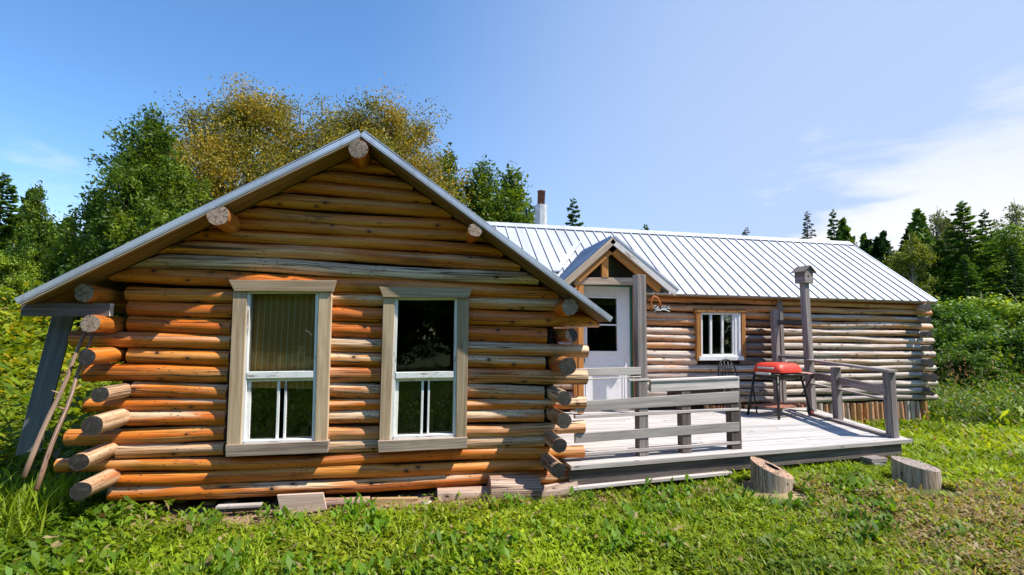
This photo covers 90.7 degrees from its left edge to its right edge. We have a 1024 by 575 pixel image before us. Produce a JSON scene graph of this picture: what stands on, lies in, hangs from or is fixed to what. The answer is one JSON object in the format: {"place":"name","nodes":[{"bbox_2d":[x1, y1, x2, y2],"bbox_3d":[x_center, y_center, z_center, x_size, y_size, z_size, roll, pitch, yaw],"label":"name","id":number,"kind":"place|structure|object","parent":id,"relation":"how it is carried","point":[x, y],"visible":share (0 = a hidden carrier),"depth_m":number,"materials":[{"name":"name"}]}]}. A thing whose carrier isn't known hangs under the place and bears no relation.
{"place":"outdoors","nodes":[
{"label":"outdoors","id":0,"kind":"place"},
{"bbox_2d":[203,499,217,504],"bbox_3d":[-2.801,1.997,4.691,0.118,0.061,0.098,2,-6,-11],"label":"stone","id":1,"kind":"object","parent":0,"point":[210,502],"visible":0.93,"depth_m":4.67,"materials":[{"name":"black stone"}]},
{"bbox_2d":[222,500,238,503],"bbox_3d":[-2.594,1.992,4.661,0.136,0.068,0.107,2,-6,-11],"label":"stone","id":2,"kind":"object","parent":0,"point":[230,501],"visible":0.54,"depth_m":4.64,"materials":[{"name":"black stone"}]},
{"bbox_2d":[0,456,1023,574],"bbox_3d":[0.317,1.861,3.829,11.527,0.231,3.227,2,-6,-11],"label":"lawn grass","id":3,"kind":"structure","parent":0,"point":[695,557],"depth_m":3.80,"materials":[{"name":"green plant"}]},
{"bbox_2d":[0,0,1023,257],"label":"sky","id":4,"kind":"structure","parent":0,"point":[725,117],"materials":[{"name":"blue"}]},
{"bbox_2d":[0,364,1023,574],"bbox_3d":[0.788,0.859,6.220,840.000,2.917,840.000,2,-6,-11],"label":"ground","id":5,"kind":"structure","parent":0,"point":[272,501],"depth_m":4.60,"materials":[{"name":"green plant"}]},
{"bbox_2d":[0,172,22,250],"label":"spruce tree","id":6,"kind":"object","parent":5,"relation":"on","point":[8,225],"visible":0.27,"depth_m":14.72,"materials":[{"name":"green plant"}]},
{"bbox_2d":[0,243,48,323],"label":"leafy tree","id":7,"kind":"object","parent":5,"relation":"on","point":[15,263],"visible":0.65,"depth_m":11.05,"materials":[{"name":"green plant"}]},
{"bbox_2d":[2,180,60,295],"bbox_3d":[-13.146,-0.937,13.843,2.037,4.126,1.836,1,-6,-7],"label":"cedar tree","id":8,"kind":"object","parent":5,"relation":"on","point":[40,242],"visible":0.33,"depth_m":13.76,"materials":[{"name":"green plant"}]},
{"bbox_2d":[20,232,75,289],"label":"cedar tree","id":9,"kind":"object","parent":5,"relation":"on","point":[51,269],"visible":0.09,"depth_m":12.79,"materials":[{"name":"green plant"}]},
{"bbox_2d":[0,450,107,544],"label":"tall grass","id":10,"kind":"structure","parent":5,"relation":"on","point":[13,495],"depth_m":4.00,"materials":[{"name":"green plant"}]},
{"bbox_2d":[0,282,121,411],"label":"goldenrod","id":11,"kind":"object","parent":5,"relation":"on","point":[20,323],"visible":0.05,"depth_m":8.95,"materials":[{"name":"green plant"}]},
{"bbox_2d":[0,281,127,490],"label":"meadow weeds","id":12,"kind":"object","parent":5,"relation":"on","point":[12,414],"visible":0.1,"depth_m":6.97,"materials":[{"name":"green plant"}]},
{"bbox_2d":[0,479,181,573],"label":"weed patch","id":13,"kind":"object","parent":5,"relation":"on","point":[105,519],"visible":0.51,"depth_m":3.83,"materials":[{"name":"green plant"}]},
{"bbox_2d":[14,102,213,323],"bbox_3d":[-9.492,-1.761,13.056,4.469,6.434,5.024,4,-7,-28],"label":"cedar tree","id":14,"kind":"object","parent":5,"relation":"on","point":[141,180],"visible":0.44,"depth_m":12.43,"materials":[{"name":"leaf"},{"name":"bark"}]},
{"bbox_2d":[175,500,186,502],"bbox_3d":[-3.078,1.985,4.705,0.105,0.057,0.088,2,-6,-11],"label":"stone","id":15,"kind":"object","parent":5,"relation":"on","point":[180,501],"visible":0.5,"depth_m":4.67,"materials":[{"name":"black stone"}]},
{"bbox_2d":[115,70,355,209],"bbox_3d":[-9.330,-2.576,17.790,7.810,9.966,8.074,5,-8,-40],"label":"birch tree","id":16,"kind":"object","parent":5,"relation":"on","point":[214,155],"visible":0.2,"depth_m":16.58,"materials":[{"name":"yellow plant"}]},
{"bbox_2d":[215,502,262,508],"bbox_3d":[-2.375,1.901,4.407,0.360,0.020,0.080,2,-6,-11],"label":"thin board","id":17,"kind":"object","parent":5,"relation":"on","point":[239,505],"visible":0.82,"depth_m":4.38,"materials":[{"name":"grey wood"}]},
{"bbox_2d":[277,492,326,515],"bbox_3d":[-1.841,1.902,4.437,0.417,0.183,0.030,2,-6,-11],"label":"pale board","id":18,"kind":"object","parent":5,"relation":"on","point":[299,502],"visible":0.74,"depth_m":4.43,"materials":[{"name":"beige wood"}]},
{"bbox_2d":[325,496,369,508],"bbox_3d":[-1.486,1.937,4.558,0.406,0.095,0.093,2,-6,-11],"label":"log block","id":19,"kind":"object","parent":5,"relation":"on","point":[333,502],"depth_m":4.52,"materials":[{"name":"brown wood"}]},
{"bbox_2d":[245,72,487,209],"bbox_3d":[-5.610,-2.021,19.084,9.104,10.984,8.832,-5,-8,42],"label":"birch tree","id":20,"kind":"object","parent":5,"relation":"on","point":[391,134],"visible":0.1,"depth_m":18.14,"materials":[{"name":"yellow plant"}]},
{"bbox_2d":[372,497,417,505],"bbox_3d":[-1.077,1.990,4.652,0.416,0.123,0.050,2,-6,-11],"label":"yellow board","id":21,"kind":"object","parent":5,"relation":"on","point":[397,499],"visible":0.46,"depth_m":4.64,"materials":[{"name":"beige wood"}]},
{"bbox_2d":[432,142,471,204],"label":"cedar tree","id":22,"kind":"object","parent":5,"relation":"on","point":[450,161],"visible":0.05,"depth_m":20.26,"materials":[{"name":"green plant"}]},
{"bbox_2d":[437,486,488,501],"bbox_3d":[-0.463,1.963,4.764,0.484,0.175,0.170,2,-6,-11],"label":"log block","id":23,"kind":"object","parent":5,"relation":"on","point":[470,492],"depth_m":4.71,"materials":[{"name":"brown wood"}]},
{"bbox_2d":[14,130,938,504],"bbox_3d":[1.860,0.160,9.017,13.624,4.959,7.721,2,-6,-11],"label":"log cabin","id":24,"kind":"object","parent":5,"relation":"on","point":[358,312],"visible":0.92,"depth_m":4.87,"materials":[{"name":"brown wood"}]},
{"bbox_2d":[20,331,87,477],"bbox_3d":[-3.534,0.767,3.968,0.071,1.245,0.706,2,-6,-11],"label":"leaning stick","id":25,"kind":"object","parent":24,"relation":"on","point":[31,457],"visible":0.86,"depth_m":3.83,"materials":[{"name":"brown wood"}]},
{"bbox_2d":[33,332,95,490],"bbox_3d":[-3.455,0.885,3.918,0.069,1.153,0.710,3,-6,-19],"label":"leaning stick","id":26,"kind":"object","parent":24,"relation":"on","point":[38,483],"visible":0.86,"depth_m":3.79,"materials":[{"name":"brown wood"}]},
{"bbox_2d":[225,280,336,456],"bbox_3d":[-2.113,0.708,4.625,0.920,1.570,0.180,2,-6,-11],"label":"window","id":27,"kind":"structure","parent":24,"relation":"in","point":[278,341],"depth_m":4.63,"materials":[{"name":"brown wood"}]},
{"bbox_2d":[378,287,471,451],"bbox_3d":[-0.847,0.768,4.862,0.879,1.534,0.160,2,-6,-11],"label":"window","id":28,"kind":"structure","parent":24,"relation":"in","point":[389,440],"depth_m":4.81,"materials":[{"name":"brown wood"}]},
{"bbox_2d":[583,286,630,409],"bbox_3d":[1.644,1.048,8.846,0.912,2.146,0.103,2,-6,-11],"label":"door","id":29,"kind":"structure","parent":24,"relation":"in","point":[602,389],"depth_m":8.87,"materials":[{"name":"paint"}]},
{"bbox_2d":[646,294,669,311],"bbox_3d":[1.597,0.174,5.607,0.336,0.208,0.033,2,-6,-11],"label":"hanging ornament","id":30,"kind":"object","parent":24,"relation":"hanging from","point":[661,308],"visible":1,"depth_m":5.60,"materials":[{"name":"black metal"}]},
{"bbox_2d":[692,308,745,360],"bbox_3d":[3.823,0.862,9.286,1.048,0.958,0.120,2,-6,-11],"label":"window","id":31,"kind":"structure","parent":24,"relation":"in","point":[738,325],"depth_m":9.28,"materials":[{"name":"white paint"}]},
{"bbox_2d":[0,471,967,574],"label":"foreground weeds","id":32,"kind":"object","parent":5,"relation":"on","point":[288,558],"visible":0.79,"depth_m":3.79,"materials":[{"name":"green plant"}]},
{"bbox_2d":[451,153,532,222],"bbox_3d":[-1.181,-0.907,20.457,7.607,9.074,8.551,-2,-6,20],"label":"cedar tree","id":33,"kind":"object","parent":5,"relation":"on","point":[486,208],"visible":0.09,"depth_m":20.17,"materials":[{"name":"green plant"}]},
{"bbox_2d":[1,188,993,306],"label":"woodland","id":34,"kind":"object","parent":5,"relation":"on","point":[881,245],"visible":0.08,"depth_m":33.49,"materials":[{"name":"green plant"}]},
{"bbox_2d":[0,324,1023,497],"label":"grass","id":35,"kind":"structure","parent":5,"relation":"on","point":[8,474],"depth_m":9.56,"materials":[{"name":"green plant"}]},
{"bbox_2d":[493,161,534,223],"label":"cedar tree","id":36,"kind":"object","parent":5,"relation":"on","point":[509,178],"visible":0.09,"depth_m":21.14,"materials":[{"name":"green plant"}]},
{"bbox_2d":[487,475,541,500],"bbox_3d":[0.020,1.934,4.817,0.487,0.295,0.287,2,-6,-11],"label":"log block","id":37,"kind":"object","parent":5,"relation":"on","point":[500,485],"depth_m":4.72,"materials":[{"name":"brown wood"}]},
{"bbox_2d":[541,481,578,497],"bbox_3d":[0.449,1.987,4.942,0.391,0.187,0.161,2,-6,-11],"label":"log block","id":38,"kind":"object","parent":5,"relation":"on","point":[560,488],"depth_m":4.89,"materials":[{"name":"brown wood"}]},
{"bbox_2d":[565,198,585,226],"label":"spruce tree","id":39,"kind":"object","parent":5,"relation":"on","point":[571,216],"visible":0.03,"depth_m":26.58,"materials":[{"name":"green plant"}]},
{"bbox_2d":[557,274,912,490],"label":"wooden deck","id":40,"kind":"structure","parent":5,"relation":"on","point":[640,444],"depth_m":5.78,"materials":[{"name":"grey wood"}]},
{"bbox_2d":[718,358,757,412],"bbox_3d":[3.926,1.713,8.867,0.446,0.914,0.496,3,-6,-20],"label":"iron chair","id":41,"kind":"object","parent":40,"relation":"on","point":[742,387],"visible":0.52,"depth_m":9.06,"materials":[{"name":"black metal"}]},
{"bbox_2d":[747,362,819,419],"bbox_3d":[4.564,1.704,8.517,1.171,0.879,0.653,4,-7,-31],"label":"barbecue grill","id":42,"kind":"object","parent":40,"relation":"on","point":[777,371],"visible":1,"depth_m":8.36,"materials":[{"name":"red metal"}]},
{"bbox_2d":[791,265,816,283],"bbox_3d":[5.326,-0.234,9.236,0.337,0.320,0.270,3,-6,-25],"label":"birdhouse","id":43,"kind":"object","parent":40,"relation":"on","point":[803,274],"visible":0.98,"depth_m":9.16,"materials":[{"name":"grey wood"}]},
{"bbox_2d":[742,227,749,235],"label":"bare tree","id":44,"kind":"object","parent":5,"relation":"on","point":[743,232],"visible":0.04,"depth_m":34.29,"materials":[{"name":"green plant"}]},
{"bbox_2d":[750,456,793,493],"bbox_3d":[2.702,1.971,5.256,0.433,0.366,0.376,2,-6,-11],"label":"tree stump","id":45,"kind":"object","parent":5,"relation":"on","point":[767,477],"visible":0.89,"depth_m":5.13,"materials":[{"name":"beige wood"}]},
{"bbox_2d":[799,211,816,238],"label":"tree","id":46,"kind":"object","parent":5,"relation":"on","point":[807,227],"visible":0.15,"depth_m":36.41,"materials":[{"name":"green plant"}]},
{"bbox_2d":[826,208,845,240],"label":"spruce tree","id":47,"kind":"object","parent":5,"relation":"on","point":[830,232],"visible":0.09,"depth_m":35.65,"materials":[{"name":"green plant"}]},
{"bbox_2d":[856,455,886,466],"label":"timber blocks","id":48,"kind":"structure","parent":5,"relation":"on","point":[875,459],"depth_m":6.12,"materials":[{"name":"grey wood"}]},
{"bbox_2d":[884,253,917,284],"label":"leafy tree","id":49,"kind":"object","parent":5,"relation":"on","point":[900,273],"visible":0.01,"depth_m":33.51,"materials":[{"name":"green plant"}]},
{"bbox_2d":[878,230,953,300],"bbox_3d":[24.182,-0.063,30.540,3.037,6.937,3.284,4,-7,-28],"label":"leafy tree","id":50,"kind":"object","parent":5,"relation":"on","point":[922,256],"visible":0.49,"depth_m":30.44,"materials":[{"name":"green plant"}]},
{"bbox_2d":[891,456,942,489],"bbox_3d":[4.427,2.054,5.532,0.482,0.349,0.420,2,-6,-11],"label":"tree stump","id":51,"kind":"object","parent":5,"relation":"on","point":[913,473],"visible":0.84,"depth_m":5.40,"materials":[{"name":"grey wood"}]},
{"bbox_2d":[851,404,1023,493],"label":"side grass","id":52,"kind":"structure","parent":5,"relation":"on","point":[927,434],"depth_m":7.63,"materials":[{"name":"green plant"}]},
{"bbox_2d":[923,235,953,305],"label":"cedar tree","id":53,"kind":"object","parent":5,"relation":"on","point":[939,239],"visible":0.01,"depth_m":33.53,"materials":[{"name":"green plant"}]},
{"bbox_2d":[914,206,971,286],"bbox_3d":[29.466,-1.020,34.895,4.476,9.482,4.239,-2,-6,21],"label":"birch tree","id":54,"kind":"object","parent":5,"relation":"on","point":[939,222],"visible":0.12,"depth_m":34.67,"materials":[{"name":"green plant"}]},
{"bbox_2d":[934,297,959,321],"bbox_3d":[17.431,1.694,21.665,5.193,3.013,4.563,-1,-6,16],"label":"leafy shrub","id":55,"kind":"object","parent":5,"relation":"on","point":[943,303],"depth_m":20.31,"materials":[{"name":"green plant"}]},
{"bbox_2d":[918,297,1006,352],"bbox_3d":[15.408,1.781,18.168,3.951,2.907,3.999,-3,-7,29],"label":"leafy shrub","id":56,"kind":"object","parent":5,"relation":"on","point":[960,312],"visible":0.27,"depth_m":17.59,"materials":[{"name":"green plant"}]},
{"bbox_2d":[943,255,991,304],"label":"spruce tree","id":57,"kind":"object","parent":5,"relation":"on","point":[973,281],"visible":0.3,"depth_m":24.90,"materials":[{"name":"green plant"}]},
{"bbox_2d":[920,320,1023,380],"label":"leafy shrub","id":58,"kind":"object","parent":5,"relation":"on","point":[946,332],"visible":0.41,"depth_m":15.57,"materials":[{"name":"green plant"}]},
{"bbox_2d":[925,201,1021,306],"bbox_3d":[27.444,-0.743,30.317,5.945,9.120,5.061,-3,-7,33],"label":"spruce tree","id":59,"kind":"object","parent":5,"relation":"on","point":[961,240],"visible":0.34,"depth_m":29.82,"materials":[{"name":"green plant"}]},
{"bbox_2d":[923,345,1023,395],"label":"fireweed seedheads","id":60,"kind":"object","parent":5,"relation":"on","point":[964,358],"visible":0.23,"depth_m":13.48,"materials":[{"name":"green plant"}]},
{"bbox_2d":[925,293,1023,338],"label":"leafy shrub","id":61,"kind":"object","parent":5,"relation":"on","point":[1006,325],"visible":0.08,"depth_m":18.65,"materials":[{"name":"green plant"}]},
{"bbox_2d":[934,347,1023,392],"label":"leafy shrub","id":62,"kind":"object","parent":5,"relation":"on","point":[978,363],"visible":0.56,"depth_m":14.14,"materials":[{"name":"green plant"}]},
{"bbox_2d":[934,327,1023,384],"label":"leafy shrub","id":63,"kind":"object","parent":5,"relation":"on","point":[1011,362],"visible":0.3,"depth_m":14.79,"materials":[{"name":"green plant"}]},
{"bbox_2d":[952,289,1023,336],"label":"leafy shrub","id":64,"kind":"object","parent":5,"relation":"on","point":[997,302],"visible":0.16,"depth_m":18.89,"materials":[{"name":"green plant"}]},
{"bbox_2d":[963,221,1023,305],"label":"leafy tree","id":65,"kind":"object","parent":5,"relation":"on","point":[1003,244],"visible":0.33,"depth_m":30.35,"materials":[{"name":"green plant"}]},
{"bbox_2d":[965,320,1023,384],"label":"leafy shrub","id":66,"kind":"object","parent":5,"relation":"on","point":[1018,331],"visible":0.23,"depth_m":14.89,"materials":[{"name":"green plant"}]},
{"bbox_2d":[975,208,1013,292],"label":"spruce tree","id":67,"kind":"object","parent":5,"relation":"on","point":[982,222],"visible":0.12,"depth_m":31.93,"materials":[{"name":"green plant"}]},
{"bbox_2d":[988,199,1023,288],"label":"birch tree","id":68,"kind":"object","parent":5,"relation":"on","point":[1016,215],"visible":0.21,"depth_m":35.15,"materials":[{"name":"green plant"}]},
{"bbox_2d":[992,246,1023,306],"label":"spruce tree","id":69,"kind":"object","parent":5,"relation":"on","point":[1014,287],"visible":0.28,"depth_m":28.17,"materials":[{"name":"green plant"}]},
{"bbox_2d":[916,366,1023,427],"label":"meadow","id":70,"kind":"structure","parent":0,"point":[961,400],"depth_m":10.35,"materials":[{"name":"green plant"}]}
]}

